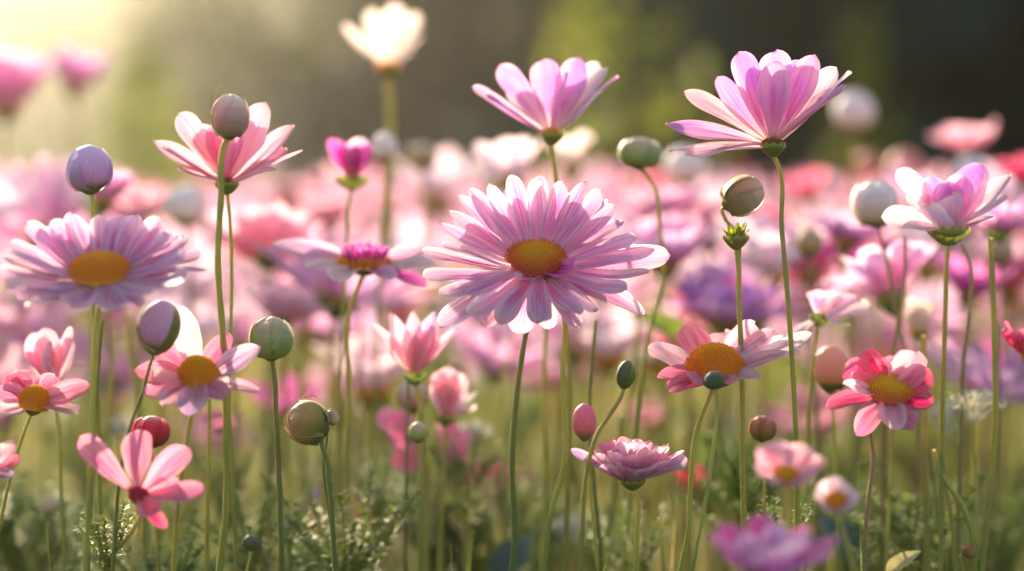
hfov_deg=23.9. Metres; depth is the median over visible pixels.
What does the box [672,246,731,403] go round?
cupped flower
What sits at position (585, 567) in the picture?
leafy plant
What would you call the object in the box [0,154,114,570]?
daisy flower
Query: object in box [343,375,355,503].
flower stalk
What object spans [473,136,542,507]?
cupped flower
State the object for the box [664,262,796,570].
daisy flower
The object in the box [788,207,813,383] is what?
cupped flower
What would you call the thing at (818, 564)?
flower stalk
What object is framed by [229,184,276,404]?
daisy flower
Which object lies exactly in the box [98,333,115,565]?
flower stalk
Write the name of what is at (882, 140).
shrub
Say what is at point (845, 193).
cupped flower
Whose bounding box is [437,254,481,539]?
daisy flower
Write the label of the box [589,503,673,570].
leafy plant
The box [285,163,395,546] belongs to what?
daisy flower
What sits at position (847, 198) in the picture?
cupped flower
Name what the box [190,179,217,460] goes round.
cupped flower
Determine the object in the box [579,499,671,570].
leafy plant
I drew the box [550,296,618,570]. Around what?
daisy flower
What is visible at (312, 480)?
leafy plant
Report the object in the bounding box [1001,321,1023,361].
cupped flower
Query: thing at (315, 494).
flower bud
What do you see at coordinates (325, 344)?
cupped flower
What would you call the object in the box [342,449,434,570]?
leafy plant
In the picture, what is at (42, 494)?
leafy plant
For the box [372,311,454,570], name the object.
cupped flower
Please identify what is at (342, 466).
flower stalk
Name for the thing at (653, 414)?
open flower
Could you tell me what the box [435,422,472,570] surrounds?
cupped flower
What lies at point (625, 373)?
flower bud
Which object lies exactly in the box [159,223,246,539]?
daisy flower
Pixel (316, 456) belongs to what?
leafy plant
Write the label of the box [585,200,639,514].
daisy flower
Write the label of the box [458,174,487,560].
daisy flower
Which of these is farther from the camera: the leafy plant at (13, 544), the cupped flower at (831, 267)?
the cupped flower at (831, 267)
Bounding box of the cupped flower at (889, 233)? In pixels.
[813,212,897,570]
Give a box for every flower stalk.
[85,392,97,570]
[88,320,103,570]
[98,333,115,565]
[100,518,137,570]
[125,312,149,569]
[137,342,140,567]
[160,408,168,569]
[164,406,187,555]
[204,398,210,570]
[233,402,237,570]
[236,372,240,568]
[261,358,281,568]
[264,359,268,570]
[271,328,296,570]
[296,365,303,561]
[330,382,351,562]
[334,364,354,538]
[340,412,351,511]
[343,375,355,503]
[347,312,362,523]
[353,406,363,565]
[404,370,409,570]
[443,351,465,568]
[460,426,472,563]
[488,413,492,568]
[501,360,507,542]
[508,332,528,570]
[540,328,547,570]
[555,385,565,549]
[574,298,597,570]
[588,320,603,570]
[603,416,622,570]
[604,375,613,522]
[614,314,640,570]
[643,388,650,568]
[657,518,664,570]
[670,401,683,570]
[683,404,696,570]
[703,318,727,570]
[707,409,711,570]
[772,398,785,523]
[790,342,808,516]
[810,435,819,570]
[815,377,825,570]
[819,325,825,570]
[844,404,860,570]
[863,436,872,570]
[879,236,906,570]
[884,429,893,570]
[915,411,920,513]
[921,335,930,570]
[931,449,977,570]
[937,415,957,570]
[956,243,973,570]
[962,396,972,570]
[978,237,998,570]
[983,419,989,511]
[997,312,1012,525]
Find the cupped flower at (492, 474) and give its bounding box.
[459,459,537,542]
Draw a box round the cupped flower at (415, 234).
[361,224,453,569]
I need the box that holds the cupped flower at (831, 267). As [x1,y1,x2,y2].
[788,257,837,531]
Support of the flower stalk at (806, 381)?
on the ground at (696, 520)
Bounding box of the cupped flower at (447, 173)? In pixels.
[394,146,481,544]
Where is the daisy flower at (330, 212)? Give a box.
[292,194,356,489]
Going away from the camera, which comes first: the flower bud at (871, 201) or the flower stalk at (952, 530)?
the flower stalk at (952, 530)
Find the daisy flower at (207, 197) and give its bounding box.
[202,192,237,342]
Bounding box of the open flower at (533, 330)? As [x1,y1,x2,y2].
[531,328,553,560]
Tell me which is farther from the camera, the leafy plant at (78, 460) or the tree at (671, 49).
the tree at (671, 49)
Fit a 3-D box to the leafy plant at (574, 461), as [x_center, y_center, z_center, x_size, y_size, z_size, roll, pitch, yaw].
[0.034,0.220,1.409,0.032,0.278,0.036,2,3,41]
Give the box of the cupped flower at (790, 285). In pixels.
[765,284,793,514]
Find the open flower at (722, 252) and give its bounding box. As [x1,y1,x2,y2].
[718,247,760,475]
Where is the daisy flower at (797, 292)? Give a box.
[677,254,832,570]
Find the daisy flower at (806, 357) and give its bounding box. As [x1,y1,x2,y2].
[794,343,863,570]
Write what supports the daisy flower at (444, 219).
on the ground at (696, 520)
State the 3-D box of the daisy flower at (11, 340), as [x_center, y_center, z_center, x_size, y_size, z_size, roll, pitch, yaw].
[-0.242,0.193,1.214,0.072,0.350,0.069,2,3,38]
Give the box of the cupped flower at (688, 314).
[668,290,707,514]
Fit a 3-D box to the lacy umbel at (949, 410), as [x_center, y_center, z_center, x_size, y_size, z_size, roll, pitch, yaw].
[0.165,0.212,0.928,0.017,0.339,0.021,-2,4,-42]
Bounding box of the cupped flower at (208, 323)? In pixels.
[123,291,240,562]
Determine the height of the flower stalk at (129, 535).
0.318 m
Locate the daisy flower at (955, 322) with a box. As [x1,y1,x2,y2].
[926,309,980,492]
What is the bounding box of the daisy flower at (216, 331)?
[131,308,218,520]
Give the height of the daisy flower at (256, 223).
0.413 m
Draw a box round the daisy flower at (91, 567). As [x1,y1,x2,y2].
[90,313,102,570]
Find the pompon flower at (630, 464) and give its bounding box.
[569,437,687,570]
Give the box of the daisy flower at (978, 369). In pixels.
[912,332,1023,556]
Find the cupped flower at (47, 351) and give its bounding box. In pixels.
[24,327,74,570]
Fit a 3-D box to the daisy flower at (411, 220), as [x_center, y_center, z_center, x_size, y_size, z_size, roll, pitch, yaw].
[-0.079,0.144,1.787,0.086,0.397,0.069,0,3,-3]
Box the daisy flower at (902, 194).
[853,161,1023,515]
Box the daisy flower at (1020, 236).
[1011,232,1023,253]
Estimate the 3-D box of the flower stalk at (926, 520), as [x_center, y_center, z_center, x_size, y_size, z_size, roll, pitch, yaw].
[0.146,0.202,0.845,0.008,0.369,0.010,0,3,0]
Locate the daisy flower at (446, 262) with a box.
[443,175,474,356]
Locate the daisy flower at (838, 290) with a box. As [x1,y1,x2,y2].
[807,271,873,317]
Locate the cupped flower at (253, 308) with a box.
[223,289,267,556]
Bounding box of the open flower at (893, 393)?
[826,348,933,570]
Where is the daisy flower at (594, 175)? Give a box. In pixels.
[576,165,639,505]
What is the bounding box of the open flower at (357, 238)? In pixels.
[335,235,358,565]
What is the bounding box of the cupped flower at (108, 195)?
[94,168,134,540]
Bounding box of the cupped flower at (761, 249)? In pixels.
[699,211,830,445]
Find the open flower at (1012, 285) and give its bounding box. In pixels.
[971,253,1023,570]
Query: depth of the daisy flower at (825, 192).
3.26 m
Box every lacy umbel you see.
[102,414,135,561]
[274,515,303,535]
[459,419,492,569]
[551,515,589,570]
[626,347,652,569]
[928,400,974,570]
[946,387,1007,550]
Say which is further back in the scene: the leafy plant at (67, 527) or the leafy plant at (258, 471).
the leafy plant at (258, 471)
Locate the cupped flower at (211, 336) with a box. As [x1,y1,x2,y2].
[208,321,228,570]
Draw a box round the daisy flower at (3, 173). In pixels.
[0,160,32,435]
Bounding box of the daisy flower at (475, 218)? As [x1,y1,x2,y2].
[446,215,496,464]
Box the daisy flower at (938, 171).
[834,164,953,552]
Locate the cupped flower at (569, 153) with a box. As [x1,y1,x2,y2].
[547,130,592,570]
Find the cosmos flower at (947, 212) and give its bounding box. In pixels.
[882,163,1011,570]
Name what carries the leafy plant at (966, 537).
on the ground at (696, 520)
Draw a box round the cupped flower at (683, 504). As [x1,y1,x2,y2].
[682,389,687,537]
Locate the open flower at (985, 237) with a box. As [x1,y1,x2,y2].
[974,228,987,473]
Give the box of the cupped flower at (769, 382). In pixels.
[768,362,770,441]
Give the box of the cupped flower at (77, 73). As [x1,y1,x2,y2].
[50,44,108,534]
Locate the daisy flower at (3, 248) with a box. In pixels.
[0,242,66,312]
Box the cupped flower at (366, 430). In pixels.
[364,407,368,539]
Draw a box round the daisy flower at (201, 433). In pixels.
[173,413,261,552]
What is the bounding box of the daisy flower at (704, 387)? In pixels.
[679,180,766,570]
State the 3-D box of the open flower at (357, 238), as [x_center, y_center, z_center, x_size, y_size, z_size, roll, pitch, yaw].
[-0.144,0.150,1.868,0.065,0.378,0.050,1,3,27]
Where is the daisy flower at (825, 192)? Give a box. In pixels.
[791,175,848,208]
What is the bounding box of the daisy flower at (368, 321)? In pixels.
[327,314,404,510]
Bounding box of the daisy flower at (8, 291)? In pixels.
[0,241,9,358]
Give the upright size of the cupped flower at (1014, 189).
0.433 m
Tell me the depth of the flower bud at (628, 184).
1.36 m
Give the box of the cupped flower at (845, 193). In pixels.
[831,177,866,491]
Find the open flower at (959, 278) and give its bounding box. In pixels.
[933,251,1015,523]
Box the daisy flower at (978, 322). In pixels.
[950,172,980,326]
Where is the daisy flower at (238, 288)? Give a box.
[200,266,255,569]
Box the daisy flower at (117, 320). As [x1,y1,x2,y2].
[86,290,216,559]
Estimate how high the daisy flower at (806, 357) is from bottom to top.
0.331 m
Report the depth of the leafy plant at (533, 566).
1.08 m
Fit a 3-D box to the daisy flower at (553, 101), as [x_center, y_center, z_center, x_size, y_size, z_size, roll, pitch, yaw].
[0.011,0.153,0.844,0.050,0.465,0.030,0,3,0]
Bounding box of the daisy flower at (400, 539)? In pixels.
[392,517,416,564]
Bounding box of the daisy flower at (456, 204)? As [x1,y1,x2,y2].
[394,176,484,464]
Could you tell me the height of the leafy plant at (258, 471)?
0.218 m
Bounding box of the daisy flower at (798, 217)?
[774,196,824,404]
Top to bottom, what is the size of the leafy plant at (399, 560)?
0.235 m
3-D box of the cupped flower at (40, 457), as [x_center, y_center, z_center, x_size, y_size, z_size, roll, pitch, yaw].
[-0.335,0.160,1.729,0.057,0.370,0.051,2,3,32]
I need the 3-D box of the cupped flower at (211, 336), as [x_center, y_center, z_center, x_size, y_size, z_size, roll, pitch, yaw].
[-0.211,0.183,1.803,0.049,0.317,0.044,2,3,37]
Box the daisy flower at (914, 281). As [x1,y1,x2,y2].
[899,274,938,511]
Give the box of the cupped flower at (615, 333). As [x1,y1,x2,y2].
[558,305,656,505]
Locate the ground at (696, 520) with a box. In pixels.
[0,184,1023,570]
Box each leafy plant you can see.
[0,443,40,486]
[0,468,81,570]
[0,498,70,570]
[0,501,117,570]
[4,473,116,570]
[12,498,30,535]
[18,489,57,569]
[30,410,54,569]
[36,427,119,511]
[42,401,84,534]
[60,504,263,570]
[70,525,217,570]
[73,498,137,570]
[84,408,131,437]
[106,516,141,569]
[156,499,174,554]
[167,472,205,564]
[177,435,275,570]
[177,557,214,570]
[191,480,316,570]
[195,441,206,459]
[202,511,357,570]
[210,504,277,568]
[239,407,296,564]
[241,503,262,523]
[250,433,364,557]
[251,455,270,488]
[258,466,431,570]
[261,525,329,570]
[307,435,343,472]
[307,443,342,478]
[329,439,402,542]
[335,518,403,570]
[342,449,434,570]
[352,466,495,570]
[353,410,380,448]
[358,546,455,570]
[378,533,417,570]
[396,514,530,570]
[426,420,521,570]
[426,422,461,466]
[428,499,499,570]
[433,462,550,560]
[451,477,481,528]
[465,412,518,516]
[468,449,523,542]
[485,464,552,537]
[485,536,558,570]
[500,404,548,531]
[500,465,614,570]
[506,442,562,509]
[509,381,548,546]
[527,539,590,570]
[534,428,603,511]
[540,497,631,570]
[553,487,646,570]
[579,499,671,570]
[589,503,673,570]
[595,443,612,504]
[612,479,672,530]
[617,425,679,539]
[672,455,729,570]
[676,454,728,570]
[677,481,789,570]
[681,429,805,527]
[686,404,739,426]
[694,441,781,521]
[717,422,805,514]
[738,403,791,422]
[740,495,814,532]
[774,486,804,525]
[790,471,913,570]
[792,436,870,517]
[801,450,869,570]
[811,459,995,570]
[820,503,955,570]
[836,408,880,511]
[844,519,949,570]
[862,506,946,565]
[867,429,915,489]
[880,489,1018,570]
[881,421,958,498]
[900,477,951,503]
[916,411,982,537]
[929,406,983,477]
[937,509,1001,570]
[950,490,1023,570]
[950,506,1023,570]
[962,489,1023,570]
[989,447,1023,568]
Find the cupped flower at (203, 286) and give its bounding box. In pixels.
[153,257,233,479]
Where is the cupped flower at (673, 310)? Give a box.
[642,299,707,570]
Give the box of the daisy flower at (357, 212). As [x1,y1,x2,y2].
[312,190,382,501]
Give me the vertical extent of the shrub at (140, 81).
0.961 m
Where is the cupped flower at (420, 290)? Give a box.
[400,260,445,541]
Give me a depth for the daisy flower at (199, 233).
2.77 m
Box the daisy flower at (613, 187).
[591,182,627,558]
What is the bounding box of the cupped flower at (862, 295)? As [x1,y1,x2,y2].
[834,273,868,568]
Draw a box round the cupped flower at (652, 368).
[625,316,709,570]
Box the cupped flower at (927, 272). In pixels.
[890,229,984,425]
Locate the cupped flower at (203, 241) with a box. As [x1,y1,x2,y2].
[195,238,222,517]
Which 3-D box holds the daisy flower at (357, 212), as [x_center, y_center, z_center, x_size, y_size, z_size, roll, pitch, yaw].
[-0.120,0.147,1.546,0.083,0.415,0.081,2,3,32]
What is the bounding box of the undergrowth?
[0,237,1023,570]
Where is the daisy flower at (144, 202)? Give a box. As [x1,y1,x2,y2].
[106,181,171,416]
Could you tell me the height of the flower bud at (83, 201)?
0.424 m
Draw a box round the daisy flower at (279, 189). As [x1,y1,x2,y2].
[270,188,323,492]
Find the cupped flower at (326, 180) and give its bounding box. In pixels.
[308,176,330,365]
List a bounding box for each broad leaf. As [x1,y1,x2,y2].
[489,533,532,570]
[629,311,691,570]
[817,516,876,570]
[886,550,920,570]
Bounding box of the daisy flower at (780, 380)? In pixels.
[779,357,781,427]
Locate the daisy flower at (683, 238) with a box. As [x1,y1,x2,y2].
[605,210,718,570]
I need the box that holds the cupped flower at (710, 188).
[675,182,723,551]
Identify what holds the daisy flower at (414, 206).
on the ground at (696, 520)
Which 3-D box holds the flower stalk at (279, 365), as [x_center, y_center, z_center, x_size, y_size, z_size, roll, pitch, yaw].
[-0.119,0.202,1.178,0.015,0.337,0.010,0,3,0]
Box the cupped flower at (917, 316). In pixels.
[902,297,937,524]
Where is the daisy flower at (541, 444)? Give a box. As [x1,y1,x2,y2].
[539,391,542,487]
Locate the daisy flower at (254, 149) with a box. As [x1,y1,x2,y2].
[153,102,302,570]
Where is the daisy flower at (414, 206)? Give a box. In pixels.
[350,185,442,234]
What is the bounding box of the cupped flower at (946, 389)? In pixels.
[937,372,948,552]
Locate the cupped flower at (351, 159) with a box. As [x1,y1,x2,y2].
[327,137,372,556]
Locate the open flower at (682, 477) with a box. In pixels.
[676,467,713,556]
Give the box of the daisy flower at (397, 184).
[383,173,466,551]
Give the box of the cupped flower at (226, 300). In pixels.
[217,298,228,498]
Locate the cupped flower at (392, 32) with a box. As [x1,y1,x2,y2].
[343,3,422,570]
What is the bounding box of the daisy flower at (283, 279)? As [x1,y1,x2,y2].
[221,246,392,546]
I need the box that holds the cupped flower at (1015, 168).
[993,155,1023,191]
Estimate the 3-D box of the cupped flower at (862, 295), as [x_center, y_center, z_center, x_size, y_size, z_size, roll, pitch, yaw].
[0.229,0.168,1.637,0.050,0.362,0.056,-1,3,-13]
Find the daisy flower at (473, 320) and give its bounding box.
[424,296,508,458]
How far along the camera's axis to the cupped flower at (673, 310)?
1.50 m
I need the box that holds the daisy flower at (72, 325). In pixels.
[1,306,76,535]
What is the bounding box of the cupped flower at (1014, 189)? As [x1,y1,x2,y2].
[944,158,1023,517]
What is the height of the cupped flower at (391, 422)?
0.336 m
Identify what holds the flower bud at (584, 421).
on the ground at (696, 520)
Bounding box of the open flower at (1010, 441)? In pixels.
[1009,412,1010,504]
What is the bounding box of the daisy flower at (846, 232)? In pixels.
[801,203,892,569]
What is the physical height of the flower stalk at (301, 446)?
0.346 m
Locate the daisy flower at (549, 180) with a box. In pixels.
[521,171,592,447]
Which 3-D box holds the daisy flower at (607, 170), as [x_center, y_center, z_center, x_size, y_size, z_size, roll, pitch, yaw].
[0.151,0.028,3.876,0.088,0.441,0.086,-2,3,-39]
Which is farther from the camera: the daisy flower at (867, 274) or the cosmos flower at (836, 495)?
the daisy flower at (867, 274)
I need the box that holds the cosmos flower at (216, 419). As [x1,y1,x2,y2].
[196,409,243,570]
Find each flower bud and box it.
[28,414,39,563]
[42,495,59,570]
[65,145,112,570]
[76,192,105,532]
[111,300,180,570]
[131,415,169,570]
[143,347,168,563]
[164,185,207,570]
[209,84,249,570]
[238,478,246,569]
[243,534,259,570]
[248,316,293,570]
[274,170,285,425]
[277,185,301,463]
[284,394,337,570]
[306,488,319,543]
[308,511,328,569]
[322,409,338,551]
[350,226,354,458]
[351,503,367,521]
[370,132,397,569]
[396,382,427,568]
[406,143,437,548]
[407,422,427,570]
[477,163,502,569]
[555,160,582,570]
[572,403,598,570]
[578,360,634,570]
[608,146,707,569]
[618,137,664,570]
[621,177,649,558]
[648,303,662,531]
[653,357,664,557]
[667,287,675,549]
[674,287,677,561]
[690,371,724,570]
[707,169,722,393]
[720,174,764,256]
[748,416,776,514]
[795,227,822,570]
[814,345,846,570]
[834,91,874,524]
[850,180,944,570]
[856,151,879,492]
[886,149,924,501]
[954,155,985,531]
[959,544,975,570]
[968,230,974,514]
[985,239,1014,547]
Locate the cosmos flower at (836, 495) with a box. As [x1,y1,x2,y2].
[814,476,858,570]
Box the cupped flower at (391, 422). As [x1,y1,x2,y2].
[377,407,428,570]
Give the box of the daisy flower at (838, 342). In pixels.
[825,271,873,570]
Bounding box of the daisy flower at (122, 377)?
[58,333,150,534]
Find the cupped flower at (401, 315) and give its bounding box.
[368,286,438,569]
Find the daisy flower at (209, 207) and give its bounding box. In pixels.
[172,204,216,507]
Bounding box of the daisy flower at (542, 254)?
[422,174,670,570]
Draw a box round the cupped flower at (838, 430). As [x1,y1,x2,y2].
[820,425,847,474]
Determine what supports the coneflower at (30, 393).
on the ground at (696, 520)
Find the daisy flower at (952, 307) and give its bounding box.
[855,285,973,505]
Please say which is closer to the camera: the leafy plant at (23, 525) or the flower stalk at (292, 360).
the leafy plant at (23, 525)
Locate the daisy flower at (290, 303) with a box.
[246,283,334,570]
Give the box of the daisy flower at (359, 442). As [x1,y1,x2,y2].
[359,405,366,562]
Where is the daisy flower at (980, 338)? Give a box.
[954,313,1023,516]
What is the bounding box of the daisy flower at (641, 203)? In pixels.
[618,183,706,570]
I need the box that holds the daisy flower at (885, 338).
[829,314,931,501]
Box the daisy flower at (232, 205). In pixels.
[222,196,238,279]
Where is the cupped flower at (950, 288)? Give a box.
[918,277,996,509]
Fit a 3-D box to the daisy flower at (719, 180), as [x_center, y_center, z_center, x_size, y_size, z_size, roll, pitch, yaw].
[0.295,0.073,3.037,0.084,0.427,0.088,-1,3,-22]
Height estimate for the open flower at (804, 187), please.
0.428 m
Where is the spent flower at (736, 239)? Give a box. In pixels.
[722,222,749,570]
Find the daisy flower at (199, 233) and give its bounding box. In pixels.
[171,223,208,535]
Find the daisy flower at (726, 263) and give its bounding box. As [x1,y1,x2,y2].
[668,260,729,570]
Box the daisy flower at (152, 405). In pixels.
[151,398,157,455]
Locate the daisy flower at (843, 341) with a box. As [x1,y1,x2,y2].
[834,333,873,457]
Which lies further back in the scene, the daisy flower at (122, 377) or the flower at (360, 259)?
the daisy flower at (122, 377)
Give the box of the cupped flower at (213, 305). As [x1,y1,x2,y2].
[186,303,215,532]
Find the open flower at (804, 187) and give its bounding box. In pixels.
[778,168,826,570]
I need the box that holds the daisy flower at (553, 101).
[472,57,618,570]
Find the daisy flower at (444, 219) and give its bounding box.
[415,213,451,423]
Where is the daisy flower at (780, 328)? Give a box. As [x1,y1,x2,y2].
[765,318,846,517]
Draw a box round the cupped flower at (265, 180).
[249,168,284,369]
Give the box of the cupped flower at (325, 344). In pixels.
[321,305,375,556]
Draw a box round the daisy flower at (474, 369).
[457,363,486,439]
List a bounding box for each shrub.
[0,86,188,184]
[96,43,195,229]
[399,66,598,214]
[541,0,738,234]
[736,68,822,187]
[817,3,910,202]
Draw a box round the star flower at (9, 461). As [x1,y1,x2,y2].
[0,440,20,478]
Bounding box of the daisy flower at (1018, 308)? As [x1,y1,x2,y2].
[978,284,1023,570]
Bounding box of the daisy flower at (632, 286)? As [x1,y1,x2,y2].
[589,238,663,507]
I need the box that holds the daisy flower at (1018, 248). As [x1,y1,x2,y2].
[954,241,1023,430]
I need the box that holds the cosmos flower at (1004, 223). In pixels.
[977,196,1023,570]
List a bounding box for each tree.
[0,0,188,179]
[53,0,332,191]
[106,0,565,206]
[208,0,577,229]
[289,0,565,94]
[386,0,801,183]
[556,0,787,283]
[562,0,1010,210]
[680,0,1023,293]
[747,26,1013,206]
[791,0,1023,167]
[896,0,1023,159]
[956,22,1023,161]
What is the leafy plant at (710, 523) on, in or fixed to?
on the ground at (696, 520)
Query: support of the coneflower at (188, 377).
on the ground at (696, 520)
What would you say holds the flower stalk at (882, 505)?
on the ground at (696, 520)
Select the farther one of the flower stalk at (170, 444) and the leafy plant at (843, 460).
the leafy plant at (843, 460)
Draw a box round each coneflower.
[0,370,89,530]
[134,306,260,570]
[648,319,811,570]
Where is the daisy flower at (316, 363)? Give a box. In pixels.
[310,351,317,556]
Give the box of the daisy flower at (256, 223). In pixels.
[206,202,323,569]
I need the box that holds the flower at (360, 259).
[273,238,434,570]
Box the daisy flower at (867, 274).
[821,239,936,570]
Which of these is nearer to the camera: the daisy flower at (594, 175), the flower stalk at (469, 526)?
the flower stalk at (469, 526)
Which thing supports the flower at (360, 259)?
on the ground at (696, 520)
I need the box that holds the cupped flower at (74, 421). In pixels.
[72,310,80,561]
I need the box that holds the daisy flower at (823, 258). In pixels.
[788,226,838,570]
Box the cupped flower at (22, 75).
[0,48,51,559]
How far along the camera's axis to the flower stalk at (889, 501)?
0.82 m
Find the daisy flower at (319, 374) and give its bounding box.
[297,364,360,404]
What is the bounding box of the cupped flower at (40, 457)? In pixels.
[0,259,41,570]
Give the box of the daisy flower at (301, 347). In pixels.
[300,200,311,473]
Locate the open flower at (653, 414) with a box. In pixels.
[621,401,665,570]
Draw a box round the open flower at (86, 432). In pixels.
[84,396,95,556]
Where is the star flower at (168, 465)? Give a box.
[77,430,205,570]
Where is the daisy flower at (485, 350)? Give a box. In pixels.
[441,319,571,570]
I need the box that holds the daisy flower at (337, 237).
[259,205,379,510]
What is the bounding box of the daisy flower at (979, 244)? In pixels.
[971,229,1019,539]
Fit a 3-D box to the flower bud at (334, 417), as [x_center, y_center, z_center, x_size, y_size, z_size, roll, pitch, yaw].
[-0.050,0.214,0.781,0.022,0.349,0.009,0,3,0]
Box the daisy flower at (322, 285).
[249,232,440,570]
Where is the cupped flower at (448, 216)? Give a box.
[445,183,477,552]
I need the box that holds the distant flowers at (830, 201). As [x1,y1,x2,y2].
[12,172,1013,368]
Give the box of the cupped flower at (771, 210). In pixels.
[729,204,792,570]
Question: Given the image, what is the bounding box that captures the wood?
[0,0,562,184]
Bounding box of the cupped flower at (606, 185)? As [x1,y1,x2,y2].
[589,176,662,503]
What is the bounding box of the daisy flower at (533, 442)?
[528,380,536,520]
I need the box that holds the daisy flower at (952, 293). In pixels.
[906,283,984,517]
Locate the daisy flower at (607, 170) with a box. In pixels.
[594,166,621,392]
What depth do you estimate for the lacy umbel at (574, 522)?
0.98 m
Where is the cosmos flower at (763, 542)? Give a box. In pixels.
[710,514,840,570]
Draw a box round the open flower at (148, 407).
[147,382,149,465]
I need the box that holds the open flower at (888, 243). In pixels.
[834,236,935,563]
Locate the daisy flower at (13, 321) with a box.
[0,289,90,561]
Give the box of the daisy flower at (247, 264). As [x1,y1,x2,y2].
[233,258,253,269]
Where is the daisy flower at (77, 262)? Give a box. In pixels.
[0,212,206,570]
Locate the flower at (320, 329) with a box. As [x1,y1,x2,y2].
[243,287,381,558]
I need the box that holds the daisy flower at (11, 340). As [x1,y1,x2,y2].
[0,333,90,570]
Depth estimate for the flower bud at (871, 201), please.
0.86 m
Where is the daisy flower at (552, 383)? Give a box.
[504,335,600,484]
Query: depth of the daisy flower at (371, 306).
1.45 m
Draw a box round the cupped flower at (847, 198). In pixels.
[840,196,880,316]
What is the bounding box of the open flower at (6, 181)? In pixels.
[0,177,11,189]
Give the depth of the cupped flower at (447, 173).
1.51 m
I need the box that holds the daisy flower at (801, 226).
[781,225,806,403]
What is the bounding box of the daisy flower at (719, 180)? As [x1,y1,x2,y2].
[711,174,779,456]
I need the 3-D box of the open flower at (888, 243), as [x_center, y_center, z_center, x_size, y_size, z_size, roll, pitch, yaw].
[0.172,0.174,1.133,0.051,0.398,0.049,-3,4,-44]
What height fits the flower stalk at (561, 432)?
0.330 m
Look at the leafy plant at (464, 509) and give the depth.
0.92 m
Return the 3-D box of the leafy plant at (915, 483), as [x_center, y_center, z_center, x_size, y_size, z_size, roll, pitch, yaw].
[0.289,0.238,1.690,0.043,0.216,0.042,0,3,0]
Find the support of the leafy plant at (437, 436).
on the ground at (696, 520)
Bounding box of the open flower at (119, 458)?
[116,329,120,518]
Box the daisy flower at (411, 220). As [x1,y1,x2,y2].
[351,213,445,570]
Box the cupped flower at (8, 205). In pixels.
[0,183,31,219]
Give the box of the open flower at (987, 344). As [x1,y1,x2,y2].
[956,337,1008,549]
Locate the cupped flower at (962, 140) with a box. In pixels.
[927,119,997,570]
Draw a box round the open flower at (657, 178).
[617,171,664,570]
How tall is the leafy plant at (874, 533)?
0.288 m
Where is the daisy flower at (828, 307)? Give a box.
[793,290,869,570]
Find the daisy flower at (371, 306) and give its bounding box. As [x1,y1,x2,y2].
[324,304,381,545]
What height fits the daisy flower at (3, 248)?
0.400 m
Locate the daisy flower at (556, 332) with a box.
[497,296,633,567]
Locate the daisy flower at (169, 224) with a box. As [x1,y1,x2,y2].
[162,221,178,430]
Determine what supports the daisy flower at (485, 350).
on the ground at (696, 520)
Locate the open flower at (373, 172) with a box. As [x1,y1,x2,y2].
[319,167,382,444]
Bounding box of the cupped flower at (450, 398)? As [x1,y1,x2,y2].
[430,367,476,570]
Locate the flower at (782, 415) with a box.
[755,384,861,530]
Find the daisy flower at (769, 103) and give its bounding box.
[665,49,851,570]
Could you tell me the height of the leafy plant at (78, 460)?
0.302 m
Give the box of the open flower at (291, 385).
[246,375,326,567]
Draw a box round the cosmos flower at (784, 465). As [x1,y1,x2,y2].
[755,440,825,534]
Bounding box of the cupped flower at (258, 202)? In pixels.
[244,198,272,570]
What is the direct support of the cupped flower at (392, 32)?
on the ground at (696, 520)
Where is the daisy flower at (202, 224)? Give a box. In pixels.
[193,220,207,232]
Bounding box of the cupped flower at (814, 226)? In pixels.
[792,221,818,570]
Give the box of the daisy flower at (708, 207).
[684,191,730,570]
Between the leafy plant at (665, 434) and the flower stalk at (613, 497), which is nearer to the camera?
the flower stalk at (613, 497)
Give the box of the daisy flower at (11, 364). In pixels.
[0,345,38,507]
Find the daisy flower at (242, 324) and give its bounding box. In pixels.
[212,306,297,570]
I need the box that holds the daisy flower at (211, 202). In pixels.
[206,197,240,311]
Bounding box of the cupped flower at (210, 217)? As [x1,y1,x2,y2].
[205,208,237,557]
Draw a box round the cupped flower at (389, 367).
[310,333,406,557]

